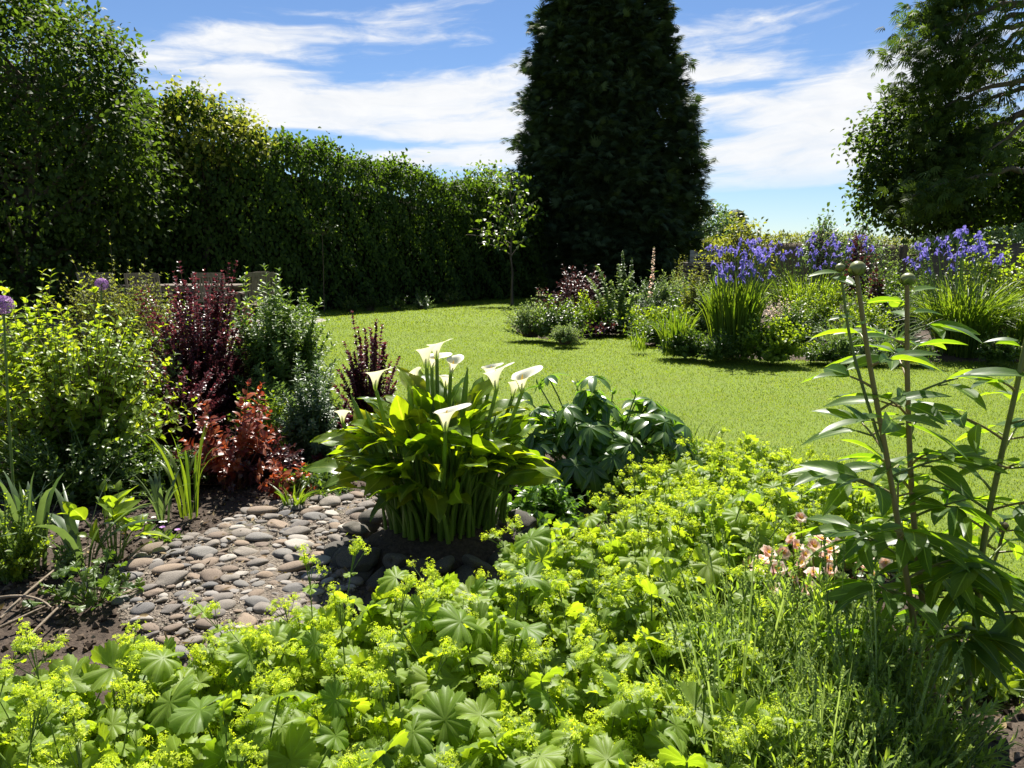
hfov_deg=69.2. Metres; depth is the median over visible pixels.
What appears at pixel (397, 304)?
shrub
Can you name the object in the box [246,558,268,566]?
cobble
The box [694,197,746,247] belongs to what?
broadleaf tree
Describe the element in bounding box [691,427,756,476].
ladys mantle
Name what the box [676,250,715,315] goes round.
leafy shrub
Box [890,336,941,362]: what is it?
ground cover
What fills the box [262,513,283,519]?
cobble
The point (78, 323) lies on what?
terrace
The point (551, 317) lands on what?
leafy shrub
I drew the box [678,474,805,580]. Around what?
ladys mantle
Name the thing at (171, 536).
pink flower
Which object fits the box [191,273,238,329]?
garden chair
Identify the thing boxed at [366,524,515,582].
soil mound
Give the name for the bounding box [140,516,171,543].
white flower
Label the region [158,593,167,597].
cobble
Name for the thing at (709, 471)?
ladys mantle
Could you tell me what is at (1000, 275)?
laurel bush
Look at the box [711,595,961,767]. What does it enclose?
lavender
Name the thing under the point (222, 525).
cobble
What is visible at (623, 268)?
flower spike
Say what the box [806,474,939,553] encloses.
ladys mantle
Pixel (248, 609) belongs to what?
cobble
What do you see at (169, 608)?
cobble
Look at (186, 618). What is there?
cobble
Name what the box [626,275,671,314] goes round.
feathery perennial
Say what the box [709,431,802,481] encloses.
ladys mantle
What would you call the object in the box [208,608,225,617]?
cobble
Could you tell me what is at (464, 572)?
edging rock
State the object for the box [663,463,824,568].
ladys mantle
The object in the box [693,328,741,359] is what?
geranium clump
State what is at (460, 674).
ladys mantle
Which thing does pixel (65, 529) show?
iris leaves
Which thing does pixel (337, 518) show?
cobble
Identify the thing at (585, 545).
ladys mantle
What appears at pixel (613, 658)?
ladys mantle
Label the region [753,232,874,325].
iris clump
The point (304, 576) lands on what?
cobble
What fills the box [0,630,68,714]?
ladys mantle
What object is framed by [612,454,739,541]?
ladys mantle
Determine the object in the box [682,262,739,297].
dry stone wall
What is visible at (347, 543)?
edging rock
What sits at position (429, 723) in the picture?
ladys mantle
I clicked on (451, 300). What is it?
shrub
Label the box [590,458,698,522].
ladys mantle
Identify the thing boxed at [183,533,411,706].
ladys mantle
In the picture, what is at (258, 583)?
cobble
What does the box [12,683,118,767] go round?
ladys mantle
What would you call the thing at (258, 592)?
cobble
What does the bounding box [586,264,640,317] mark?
silver spires
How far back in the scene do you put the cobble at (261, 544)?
3.19 m
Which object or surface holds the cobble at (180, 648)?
on the cobble path
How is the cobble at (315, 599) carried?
on the cobble path
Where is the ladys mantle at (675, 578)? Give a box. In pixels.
[566,562,718,672]
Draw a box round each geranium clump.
[22,548,144,612]
[653,323,711,358]
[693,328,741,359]
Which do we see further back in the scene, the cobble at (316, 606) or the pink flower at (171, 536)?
the pink flower at (171, 536)
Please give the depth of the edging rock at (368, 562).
2.93 m
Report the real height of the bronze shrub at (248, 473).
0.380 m
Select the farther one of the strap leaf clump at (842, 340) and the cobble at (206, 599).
the strap leaf clump at (842, 340)
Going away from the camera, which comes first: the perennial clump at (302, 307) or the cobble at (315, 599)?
the cobble at (315, 599)
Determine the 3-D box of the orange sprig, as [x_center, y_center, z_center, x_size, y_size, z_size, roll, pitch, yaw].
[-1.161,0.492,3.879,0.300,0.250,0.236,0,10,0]
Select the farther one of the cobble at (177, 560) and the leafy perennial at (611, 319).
the leafy perennial at (611, 319)
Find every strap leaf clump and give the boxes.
[802,311,893,355]
[835,320,944,356]
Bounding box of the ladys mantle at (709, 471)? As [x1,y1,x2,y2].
[642,436,775,510]
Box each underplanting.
[0,407,174,506]
[122,437,216,498]
[271,461,356,499]
[496,481,589,532]
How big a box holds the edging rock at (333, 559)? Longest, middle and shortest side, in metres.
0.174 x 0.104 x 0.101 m
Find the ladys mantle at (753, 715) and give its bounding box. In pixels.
[587,665,819,767]
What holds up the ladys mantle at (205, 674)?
on the flower bed at (110, 623)
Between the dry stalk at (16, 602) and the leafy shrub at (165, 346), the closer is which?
the dry stalk at (16, 602)
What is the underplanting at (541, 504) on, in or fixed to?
on the flower bed at (110, 623)
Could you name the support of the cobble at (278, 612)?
on the cobble path
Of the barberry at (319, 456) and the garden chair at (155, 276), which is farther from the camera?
the garden chair at (155, 276)
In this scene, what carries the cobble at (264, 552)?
on the cobble path
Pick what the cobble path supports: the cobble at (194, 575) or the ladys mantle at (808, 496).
the cobble at (194, 575)
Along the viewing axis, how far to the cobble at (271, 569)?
2.94 m
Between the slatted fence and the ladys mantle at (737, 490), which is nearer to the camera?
the ladys mantle at (737, 490)
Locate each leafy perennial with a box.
[566,289,611,334]
[595,306,642,335]
[660,277,712,313]
[689,269,733,333]
[764,294,824,347]
[785,274,842,338]
[814,286,896,341]
[826,292,900,343]
[846,252,920,326]
[881,282,924,341]
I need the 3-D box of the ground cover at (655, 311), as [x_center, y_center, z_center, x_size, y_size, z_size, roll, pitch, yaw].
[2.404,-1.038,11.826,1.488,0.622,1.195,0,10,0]
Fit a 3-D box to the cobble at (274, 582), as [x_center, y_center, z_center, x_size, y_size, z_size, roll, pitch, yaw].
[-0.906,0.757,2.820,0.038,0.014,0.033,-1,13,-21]
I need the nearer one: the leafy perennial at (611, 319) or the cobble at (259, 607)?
the cobble at (259, 607)
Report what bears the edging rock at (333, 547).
on the flower bed at (110, 623)
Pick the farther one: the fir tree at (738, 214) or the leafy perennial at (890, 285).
the fir tree at (738, 214)
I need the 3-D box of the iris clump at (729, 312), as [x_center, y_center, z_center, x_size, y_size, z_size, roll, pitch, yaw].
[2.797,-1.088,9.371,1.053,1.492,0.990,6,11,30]
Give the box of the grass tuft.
[272,475,316,507]
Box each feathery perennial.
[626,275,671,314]
[633,283,681,315]
[655,269,694,305]
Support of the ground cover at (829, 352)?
on the lawn at (796, 419)
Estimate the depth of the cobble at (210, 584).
2.79 m
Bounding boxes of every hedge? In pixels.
[0,52,550,318]
[695,229,913,292]
[904,222,1023,299]
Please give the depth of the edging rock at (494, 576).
2.87 m
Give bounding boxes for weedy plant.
[0,490,57,584]
[51,541,85,576]
[901,667,1014,767]
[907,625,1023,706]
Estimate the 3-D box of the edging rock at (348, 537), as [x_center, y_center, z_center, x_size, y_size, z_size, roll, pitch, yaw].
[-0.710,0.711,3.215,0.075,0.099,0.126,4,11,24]
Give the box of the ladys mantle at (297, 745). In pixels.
[91,667,419,767]
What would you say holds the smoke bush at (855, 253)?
on the flower bed at (945, 357)
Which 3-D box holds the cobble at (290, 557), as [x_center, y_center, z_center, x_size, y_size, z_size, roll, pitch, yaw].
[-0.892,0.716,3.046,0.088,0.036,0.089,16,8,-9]
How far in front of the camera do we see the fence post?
12.99 m
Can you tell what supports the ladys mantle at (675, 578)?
on the flower bed at (110, 623)
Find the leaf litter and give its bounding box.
[0,446,1023,727]
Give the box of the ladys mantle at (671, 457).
[623,441,722,497]
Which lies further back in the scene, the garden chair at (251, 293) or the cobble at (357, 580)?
the garden chair at (251, 293)
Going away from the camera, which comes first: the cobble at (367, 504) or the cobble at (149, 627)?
the cobble at (149, 627)
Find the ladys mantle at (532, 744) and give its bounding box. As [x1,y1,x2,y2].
[454,637,744,767]
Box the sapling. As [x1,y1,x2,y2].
[300,218,337,311]
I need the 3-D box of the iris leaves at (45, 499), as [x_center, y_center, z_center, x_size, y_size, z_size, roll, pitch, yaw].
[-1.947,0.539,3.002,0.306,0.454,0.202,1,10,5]
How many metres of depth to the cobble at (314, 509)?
3.60 m
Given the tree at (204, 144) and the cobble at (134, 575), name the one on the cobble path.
the cobble at (134, 575)
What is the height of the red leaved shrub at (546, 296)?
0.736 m
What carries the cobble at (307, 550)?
on the cobble path
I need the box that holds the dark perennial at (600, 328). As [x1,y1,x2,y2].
[581,315,628,336]
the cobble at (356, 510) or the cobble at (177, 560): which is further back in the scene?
the cobble at (356, 510)
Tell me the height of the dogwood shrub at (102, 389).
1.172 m
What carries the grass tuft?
on the cobble path
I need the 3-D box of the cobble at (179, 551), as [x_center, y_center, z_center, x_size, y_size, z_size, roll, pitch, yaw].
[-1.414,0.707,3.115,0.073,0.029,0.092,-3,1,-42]
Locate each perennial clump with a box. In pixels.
[228,263,345,419]
[264,285,344,391]
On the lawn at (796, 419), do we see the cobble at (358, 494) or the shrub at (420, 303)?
the shrub at (420, 303)
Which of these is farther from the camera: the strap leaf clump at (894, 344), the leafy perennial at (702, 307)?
the leafy perennial at (702, 307)
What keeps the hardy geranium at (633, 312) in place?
on the flower bed at (945, 357)
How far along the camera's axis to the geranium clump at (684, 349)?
9.26 m
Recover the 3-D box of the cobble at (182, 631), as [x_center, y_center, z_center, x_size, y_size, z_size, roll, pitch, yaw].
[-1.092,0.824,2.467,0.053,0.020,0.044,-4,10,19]
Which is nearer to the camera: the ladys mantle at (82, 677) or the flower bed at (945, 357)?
the ladys mantle at (82, 677)
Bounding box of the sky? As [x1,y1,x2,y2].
[0,0,1023,250]
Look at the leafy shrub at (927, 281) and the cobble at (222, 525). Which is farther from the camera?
the leafy shrub at (927, 281)
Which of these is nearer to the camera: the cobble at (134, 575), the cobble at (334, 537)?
the cobble at (134, 575)
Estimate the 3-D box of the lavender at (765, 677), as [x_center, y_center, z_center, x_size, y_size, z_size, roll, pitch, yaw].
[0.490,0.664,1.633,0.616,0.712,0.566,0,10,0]
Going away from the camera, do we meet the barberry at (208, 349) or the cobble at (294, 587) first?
the cobble at (294, 587)
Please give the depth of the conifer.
22.54 m
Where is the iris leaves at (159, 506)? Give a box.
[130,468,185,522]
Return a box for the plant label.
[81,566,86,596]
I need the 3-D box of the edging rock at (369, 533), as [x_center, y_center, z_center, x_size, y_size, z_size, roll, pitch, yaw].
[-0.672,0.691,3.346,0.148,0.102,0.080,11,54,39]
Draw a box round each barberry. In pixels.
[121,261,264,429]
[137,357,229,453]
[311,399,354,460]
[329,310,399,420]
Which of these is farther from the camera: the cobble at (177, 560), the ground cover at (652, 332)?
the ground cover at (652, 332)
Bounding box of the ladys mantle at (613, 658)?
[501,568,705,723]
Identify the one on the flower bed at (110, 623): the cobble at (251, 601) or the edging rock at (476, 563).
the edging rock at (476, 563)
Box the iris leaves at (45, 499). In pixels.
[0,470,66,571]
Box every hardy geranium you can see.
[611,305,648,321]
[733,313,817,363]
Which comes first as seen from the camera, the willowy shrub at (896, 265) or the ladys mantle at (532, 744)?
the ladys mantle at (532, 744)
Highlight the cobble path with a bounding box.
[112,495,387,666]
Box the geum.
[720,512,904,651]
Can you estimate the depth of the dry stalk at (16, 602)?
2.71 m
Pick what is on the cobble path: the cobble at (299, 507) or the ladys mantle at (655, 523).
the cobble at (299, 507)
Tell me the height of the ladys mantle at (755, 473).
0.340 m
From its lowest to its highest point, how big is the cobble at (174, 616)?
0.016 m
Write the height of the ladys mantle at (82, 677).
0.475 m
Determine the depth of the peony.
1.79 m
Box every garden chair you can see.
[76,271,109,303]
[88,272,142,314]
[124,273,172,320]
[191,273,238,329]
[227,271,268,320]
[237,272,277,314]
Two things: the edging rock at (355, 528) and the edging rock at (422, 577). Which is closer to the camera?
the edging rock at (422, 577)
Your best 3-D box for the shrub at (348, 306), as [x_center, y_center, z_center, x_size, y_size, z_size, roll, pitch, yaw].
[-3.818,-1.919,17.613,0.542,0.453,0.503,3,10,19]
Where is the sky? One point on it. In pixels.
(774, 77)
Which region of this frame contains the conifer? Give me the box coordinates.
[500,0,720,297]
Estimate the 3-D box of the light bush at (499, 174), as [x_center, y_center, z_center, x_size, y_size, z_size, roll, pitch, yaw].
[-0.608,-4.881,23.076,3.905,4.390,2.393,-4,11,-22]
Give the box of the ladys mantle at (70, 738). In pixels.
[29,698,276,767]
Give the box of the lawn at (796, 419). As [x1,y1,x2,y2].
[0,297,1023,650]
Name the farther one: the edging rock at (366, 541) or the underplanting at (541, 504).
the underplanting at (541, 504)
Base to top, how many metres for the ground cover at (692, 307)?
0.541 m
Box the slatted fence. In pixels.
[690,250,716,273]
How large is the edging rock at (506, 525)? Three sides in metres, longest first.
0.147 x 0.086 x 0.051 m
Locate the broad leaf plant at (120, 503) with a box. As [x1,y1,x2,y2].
[58,478,169,562]
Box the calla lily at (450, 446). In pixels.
[302,339,562,543]
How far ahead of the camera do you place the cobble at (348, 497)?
3.77 m
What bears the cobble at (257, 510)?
on the cobble path
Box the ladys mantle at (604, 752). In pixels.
[583,715,753,767]
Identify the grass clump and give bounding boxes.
[674,414,726,453]
[982,283,1023,359]
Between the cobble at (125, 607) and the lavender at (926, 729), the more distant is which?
the cobble at (125, 607)
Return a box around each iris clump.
[693,237,775,358]
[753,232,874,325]
[888,225,1023,357]
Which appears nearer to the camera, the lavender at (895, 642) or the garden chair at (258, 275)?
the lavender at (895, 642)
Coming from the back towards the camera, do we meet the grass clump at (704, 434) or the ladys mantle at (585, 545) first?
the grass clump at (704, 434)
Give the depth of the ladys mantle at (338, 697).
1.64 m
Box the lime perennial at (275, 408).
[227,362,296,446]
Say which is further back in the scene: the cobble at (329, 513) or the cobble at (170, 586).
the cobble at (329, 513)
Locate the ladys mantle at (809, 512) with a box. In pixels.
[760,486,889,580]
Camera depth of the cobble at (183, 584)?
2.80 m
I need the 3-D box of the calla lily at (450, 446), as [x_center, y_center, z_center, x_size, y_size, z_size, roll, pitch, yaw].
[-0.342,0.217,3.085,1.118,0.803,0.852,0,10,0]
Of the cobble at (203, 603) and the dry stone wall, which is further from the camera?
the dry stone wall
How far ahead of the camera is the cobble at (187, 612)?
2.60 m
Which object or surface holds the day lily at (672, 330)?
on the lawn at (796, 419)
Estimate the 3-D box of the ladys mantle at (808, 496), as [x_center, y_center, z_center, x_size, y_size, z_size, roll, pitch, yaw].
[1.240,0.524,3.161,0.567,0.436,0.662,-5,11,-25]
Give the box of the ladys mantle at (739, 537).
[638,491,830,611]
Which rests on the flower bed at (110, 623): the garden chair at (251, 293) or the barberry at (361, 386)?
the barberry at (361, 386)
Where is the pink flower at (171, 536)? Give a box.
[153,526,183,541]
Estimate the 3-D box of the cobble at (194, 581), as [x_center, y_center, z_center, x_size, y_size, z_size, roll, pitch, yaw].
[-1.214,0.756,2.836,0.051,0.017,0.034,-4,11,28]
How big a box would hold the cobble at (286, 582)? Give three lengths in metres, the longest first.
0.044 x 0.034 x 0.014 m
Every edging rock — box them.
[324,541,341,557]
[329,546,347,567]
[336,546,380,568]
[342,521,369,535]
[342,535,357,540]
[342,539,356,546]
[347,567,374,582]
[348,539,369,546]
[353,548,377,571]
[358,509,386,524]
[358,531,373,537]
[361,522,380,537]
[365,566,385,587]
[382,553,407,569]
[397,566,416,584]
[405,558,431,575]
[417,567,441,594]
[434,555,454,575]
[451,564,474,583]
[462,554,496,573]
[474,572,503,582]
[488,549,503,572]
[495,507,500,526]
[500,518,515,533]
[508,509,536,530]
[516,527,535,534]
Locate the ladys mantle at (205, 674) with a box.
[53,620,314,763]
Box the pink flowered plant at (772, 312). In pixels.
[760,282,810,327]
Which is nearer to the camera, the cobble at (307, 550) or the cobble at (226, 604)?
the cobble at (226, 604)
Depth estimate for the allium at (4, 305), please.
3.14 m
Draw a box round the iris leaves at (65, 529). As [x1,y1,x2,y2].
[3,465,158,569]
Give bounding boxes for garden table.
[117,284,248,325]
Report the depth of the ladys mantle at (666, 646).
1.88 m
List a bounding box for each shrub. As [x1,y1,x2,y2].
[0,268,83,409]
[0,273,201,470]
[0,280,85,408]
[41,229,176,384]
[117,313,198,443]
[156,425,304,491]
[179,378,279,490]
[340,295,360,311]
[383,295,407,309]
[410,291,434,308]
[436,288,464,304]
[488,373,702,501]
[501,296,546,337]
[528,292,601,338]
[535,288,562,310]
[545,322,586,344]
[554,264,605,313]
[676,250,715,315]
[699,211,783,292]
[746,253,830,315]
[794,206,850,288]
[835,212,890,300]
[869,224,927,299]
[894,243,964,327]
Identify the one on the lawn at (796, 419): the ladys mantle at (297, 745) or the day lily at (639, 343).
the day lily at (639, 343)
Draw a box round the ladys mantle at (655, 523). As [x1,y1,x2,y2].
[586,483,689,555]
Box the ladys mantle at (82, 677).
[0,623,184,767]
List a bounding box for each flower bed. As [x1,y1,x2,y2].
[0,355,1023,767]
[512,302,1018,362]
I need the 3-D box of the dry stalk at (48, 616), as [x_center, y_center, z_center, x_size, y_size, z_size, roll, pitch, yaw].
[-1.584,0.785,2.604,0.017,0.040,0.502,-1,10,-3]
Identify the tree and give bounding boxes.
[0,0,204,321]
[113,69,289,310]
[461,168,548,304]
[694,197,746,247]
[719,209,752,245]
[827,74,1023,248]
[865,0,1023,228]
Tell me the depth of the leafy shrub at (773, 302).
14.96 m
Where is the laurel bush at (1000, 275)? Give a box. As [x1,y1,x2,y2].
[941,217,1023,335]
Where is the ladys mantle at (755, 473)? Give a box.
[697,451,799,497]
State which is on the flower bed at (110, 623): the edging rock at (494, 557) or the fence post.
the edging rock at (494, 557)
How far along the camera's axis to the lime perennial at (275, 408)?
4.76 m
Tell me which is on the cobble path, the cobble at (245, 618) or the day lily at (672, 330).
the cobble at (245, 618)
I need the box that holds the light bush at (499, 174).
[450,159,550,241]
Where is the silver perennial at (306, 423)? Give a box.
[269,352,348,462]
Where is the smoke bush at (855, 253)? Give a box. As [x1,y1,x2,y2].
[843,230,871,313]
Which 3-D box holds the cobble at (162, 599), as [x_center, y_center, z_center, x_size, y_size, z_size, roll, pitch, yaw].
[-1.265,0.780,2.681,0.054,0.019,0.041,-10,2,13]
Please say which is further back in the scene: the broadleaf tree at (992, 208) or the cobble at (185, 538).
the broadleaf tree at (992, 208)
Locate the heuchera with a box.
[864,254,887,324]
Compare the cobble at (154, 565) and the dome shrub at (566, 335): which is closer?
the cobble at (154, 565)
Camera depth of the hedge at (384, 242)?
17.69 m
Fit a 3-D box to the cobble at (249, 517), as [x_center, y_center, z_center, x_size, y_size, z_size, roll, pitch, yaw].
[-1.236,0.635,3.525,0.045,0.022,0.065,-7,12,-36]
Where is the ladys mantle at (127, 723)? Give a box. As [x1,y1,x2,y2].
[0,617,220,767]
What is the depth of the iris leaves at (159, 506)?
3.54 m
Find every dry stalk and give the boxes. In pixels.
[0,546,89,619]
[0,595,51,607]
[0,597,61,627]
[25,577,89,637]
[50,587,127,598]
[127,541,149,559]
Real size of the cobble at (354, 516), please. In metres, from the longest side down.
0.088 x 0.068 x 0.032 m
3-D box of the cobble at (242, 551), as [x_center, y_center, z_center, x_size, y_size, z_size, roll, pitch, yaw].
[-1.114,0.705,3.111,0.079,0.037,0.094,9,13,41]
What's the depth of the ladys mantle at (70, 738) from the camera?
1.30 m
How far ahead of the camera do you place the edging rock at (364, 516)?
3.33 m
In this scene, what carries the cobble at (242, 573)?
on the cobble path
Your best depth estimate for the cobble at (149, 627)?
2.50 m
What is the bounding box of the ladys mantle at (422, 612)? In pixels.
[310,558,512,725]
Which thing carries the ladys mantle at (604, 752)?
on the flower bed at (110, 623)
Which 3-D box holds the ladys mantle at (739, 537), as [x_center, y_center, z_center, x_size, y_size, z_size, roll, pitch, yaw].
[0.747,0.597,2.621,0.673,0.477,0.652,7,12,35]
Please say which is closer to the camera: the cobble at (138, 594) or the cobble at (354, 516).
the cobble at (138, 594)
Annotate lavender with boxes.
[632,523,856,767]
[644,470,884,715]
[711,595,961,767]
[712,652,912,767]
[718,536,973,755]
[773,583,1023,767]
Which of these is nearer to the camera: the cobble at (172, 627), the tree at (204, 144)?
the cobble at (172, 627)
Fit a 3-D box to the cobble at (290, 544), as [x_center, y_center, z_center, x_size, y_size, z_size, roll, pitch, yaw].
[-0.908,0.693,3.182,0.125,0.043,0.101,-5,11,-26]
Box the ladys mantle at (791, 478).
[761,445,877,523]
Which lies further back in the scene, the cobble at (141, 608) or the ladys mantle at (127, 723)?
the cobble at (141, 608)
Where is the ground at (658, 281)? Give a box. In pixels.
[536,281,873,296]
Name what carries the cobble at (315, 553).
on the cobble path
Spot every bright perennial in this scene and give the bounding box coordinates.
[115,272,203,391]
[210,265,264,413]
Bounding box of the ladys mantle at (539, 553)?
[423,525,632,687]
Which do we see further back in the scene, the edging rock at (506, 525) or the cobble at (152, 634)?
the edging rock at (506, 525)
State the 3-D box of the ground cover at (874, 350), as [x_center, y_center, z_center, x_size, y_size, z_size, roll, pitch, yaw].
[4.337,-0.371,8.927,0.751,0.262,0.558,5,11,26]
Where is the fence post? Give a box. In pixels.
[897,245,907,294]
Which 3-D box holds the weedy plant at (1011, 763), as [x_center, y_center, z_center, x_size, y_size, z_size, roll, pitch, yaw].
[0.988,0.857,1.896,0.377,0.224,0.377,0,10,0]
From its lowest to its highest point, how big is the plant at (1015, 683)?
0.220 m
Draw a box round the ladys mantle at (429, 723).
[314,626,521,767]
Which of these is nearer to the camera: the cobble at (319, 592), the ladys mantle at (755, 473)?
the cobble at (319, 592)
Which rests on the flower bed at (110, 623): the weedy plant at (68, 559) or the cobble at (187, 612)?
the weedy plant at (68, 559)
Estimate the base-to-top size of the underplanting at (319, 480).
0.213 m
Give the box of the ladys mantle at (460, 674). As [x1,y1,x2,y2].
[352,573,593,764]
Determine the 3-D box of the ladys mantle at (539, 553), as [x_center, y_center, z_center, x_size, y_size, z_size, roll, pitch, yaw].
[0.076,0.673,2.177,0.652,0.477,0.673,4,10,20]
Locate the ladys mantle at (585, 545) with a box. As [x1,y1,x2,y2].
[479,513,649,617]
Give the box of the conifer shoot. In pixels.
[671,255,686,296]
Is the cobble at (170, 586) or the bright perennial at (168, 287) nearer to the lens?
the cobble at (170, 586)
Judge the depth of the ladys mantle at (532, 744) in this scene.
1.46 m
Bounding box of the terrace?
[0,318,325,342]
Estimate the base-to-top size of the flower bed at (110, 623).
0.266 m
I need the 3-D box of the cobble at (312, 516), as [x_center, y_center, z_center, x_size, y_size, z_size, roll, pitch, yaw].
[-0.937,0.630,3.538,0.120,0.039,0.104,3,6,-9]
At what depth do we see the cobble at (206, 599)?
2.68 m
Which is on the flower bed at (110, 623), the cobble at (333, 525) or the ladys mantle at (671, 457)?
the ladys mantle at (671, 457)
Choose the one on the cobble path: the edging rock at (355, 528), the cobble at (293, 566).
the cobble at (293, 566)
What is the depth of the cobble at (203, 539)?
3.23 m
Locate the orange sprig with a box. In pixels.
[258,457,316,498]
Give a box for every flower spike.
[620,250,629,303]
[628,260,637,319]
[644,248,655,317]
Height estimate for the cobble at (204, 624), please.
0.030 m
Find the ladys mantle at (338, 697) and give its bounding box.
[218,568,461,761]
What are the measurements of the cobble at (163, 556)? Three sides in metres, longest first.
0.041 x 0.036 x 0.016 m
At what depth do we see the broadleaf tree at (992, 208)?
17.30 m
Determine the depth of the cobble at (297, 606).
2.61 m
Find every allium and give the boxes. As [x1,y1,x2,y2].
[0,295,51,538]
[94,278,108,350]
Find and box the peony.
[781,261,1023,723]
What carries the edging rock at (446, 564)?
on the flower bed at (110, 623)
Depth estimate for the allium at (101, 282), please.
4.71 m
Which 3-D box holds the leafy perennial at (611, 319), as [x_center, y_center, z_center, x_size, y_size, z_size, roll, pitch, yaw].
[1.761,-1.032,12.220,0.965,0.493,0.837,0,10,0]
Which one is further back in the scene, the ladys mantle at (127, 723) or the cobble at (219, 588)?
the cobble at (219, 588)
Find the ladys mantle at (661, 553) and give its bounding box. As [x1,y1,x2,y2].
[587,451,728,622]
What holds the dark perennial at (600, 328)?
on the lawn at (796, 419)
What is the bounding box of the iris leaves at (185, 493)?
[146,419,220,518]
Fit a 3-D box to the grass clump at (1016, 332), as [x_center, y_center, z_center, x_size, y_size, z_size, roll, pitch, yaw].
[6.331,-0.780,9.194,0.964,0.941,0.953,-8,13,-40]
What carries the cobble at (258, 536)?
on the cobble path
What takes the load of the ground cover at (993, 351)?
on the lawn at (796, 419)
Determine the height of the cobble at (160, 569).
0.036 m
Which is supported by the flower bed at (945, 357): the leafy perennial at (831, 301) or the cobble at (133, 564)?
the leafy perennial at (831, 301)
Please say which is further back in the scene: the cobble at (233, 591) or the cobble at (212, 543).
the cobble at (212, 543)
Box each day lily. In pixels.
[626,328,653,351]
[648,306,703,356]
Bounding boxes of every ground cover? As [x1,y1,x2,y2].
[617,299,707,333]
[624,315,673,344]
[679,303,708,330]
[794,338,850,361]
[838,342,894,364]
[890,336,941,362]
[973,328,1022,363]
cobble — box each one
[111,595,130,604]
[118,572,143,583]
[120,605,131,609]
[124,558,153,570]
[129,597,141,603]
[129,615,153,623]
[130,602,154,614]
[131,591,144,597]
[133,552,147,558]
[138,584,156,591]
[140,541,170,552]
[140,623,158,631]
[144,588,163,597]
[144,630,159,638]
[148,561,163,569]
[151,563,183,574]
[152,546,169,553]
[154,570,187,586]
[155,597,168,602]
[156,635,180,644]
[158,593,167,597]
[160,554,168,558]
[160,604,181,613]
[163,623,182,632]
[165,548,185,555]
[166,558,180,563]
[166,585,175,588]
[167,541,182,548]
[169,614,183,619]
[172,535,194,541]
[174,590,186,596]
[175,581,190,588]
[175,628,190,635]
[175,645,188,658]
[178,591,202,603]
[182,601,193,606]
[183,606,191,613]
[183,613,195,620]
[184,635,206,644]
[186,532,199,537]
[186,620,196,624]
[187,573,199,578]
[188,546,217,557]
[189,560,199,564]
[190,579,200,583]
[191,563,204,570]
[194,587,203,590]
[195,618,218,629]
[197,537,211,542]
[197,601,208,607]
[199,557,218,566]
[200,568,222,581]
[201,581,218,587]
[201,597,213,601]
[202,554,212,559]
[203,591,218,596]
[204,529,219,534]
[205,539,219,546]
[207,531,227,538]
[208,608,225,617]
[211,592,233,602]
[211,630,235,646]
[214,585,236,592]
[216,599,235,609]
[218,523,231,528]
[219,554,236,561]
[220,535,236,543]
[220,574,239,582]
[221,565,238,572]
[222,517,234,521]
[229,525,244,528]
[229,589,239,593]
[231,528,251,536]
[233,546,257,555]
[233,580,248,587]
[234,540,249,545]
[234,571,248,576]
[235,557,249,561]
[235,612,256,627]
[240,507,249,513]
[241,589,251,593]
[244,595,270,606]
[245,532,272,541]
[246,506,277,515]
[246,515,257,520]
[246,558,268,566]
[246,607,253,611]
[248,589,263,596]
[252,580,264,586]
[252,602,274,613]
[254,542,268,546]
[255,519,266,522]
[256,571,272,578]
[260,550,269,554]
[261,500,274,505]
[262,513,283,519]
[265,567,276,570]
[267,519,287,528]
[268,580,278,584]
[271,610,284,617]
[272,499,281,503]
[272,539,286,544]
[272,543,281,547]
[272,548,292,557]
[275,573,290,581]
[278,506,288,509]
[278,510,292,516]
[278,560,311,572]
[280,580,291,584]
[282,582,304,592]
[283,526,310,536]
[283,553,303,562]
[284,538,314,550]
[286,602,301,611]
[287,514,298,518]
[288,534,308,539]
[290,520,309,526]
[291,504,304,510]
[294,598,306,604]
[296,547,309,555]
[296,593,305,598]
[300,506,323,515]
[301,570,328,579]
[302,512,327,520]
[304,588,324,596]
[309,555,331,564]
[309,604,320,608]
[310,495,324,501]
[310,595,318,603]
[311,551,324,556]
[314,528,324,532]
[316,521,326,524]
[319,495,340,506]
[321,577,333,584]
[324,510,338,516]
[327,534,343,541]
[329,519,338,523]
[329,522,340,528]
[329,574,338,577]
[329,584,346,591]
[332,516,341,520]
[335,568,347,577]
[338,522,359,532]
[340,494,353,500]
[345,506,364,514]
[347,576,363,585]
[349,491,365,497]
[350,512,360,519]
[357,501,374,507]
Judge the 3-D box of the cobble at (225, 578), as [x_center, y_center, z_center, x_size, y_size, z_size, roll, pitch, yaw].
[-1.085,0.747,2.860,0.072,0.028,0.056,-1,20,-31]
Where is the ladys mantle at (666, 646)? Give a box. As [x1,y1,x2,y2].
[569,558,809,716]
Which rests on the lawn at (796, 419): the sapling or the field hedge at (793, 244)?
the sapling
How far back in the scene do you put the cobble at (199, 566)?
2.94 m
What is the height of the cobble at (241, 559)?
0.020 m
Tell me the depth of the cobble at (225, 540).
3.23 m
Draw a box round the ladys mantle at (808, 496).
[737,450,861,568]
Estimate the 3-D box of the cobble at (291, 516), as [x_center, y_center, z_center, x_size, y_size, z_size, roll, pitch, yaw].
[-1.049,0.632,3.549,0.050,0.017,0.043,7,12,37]

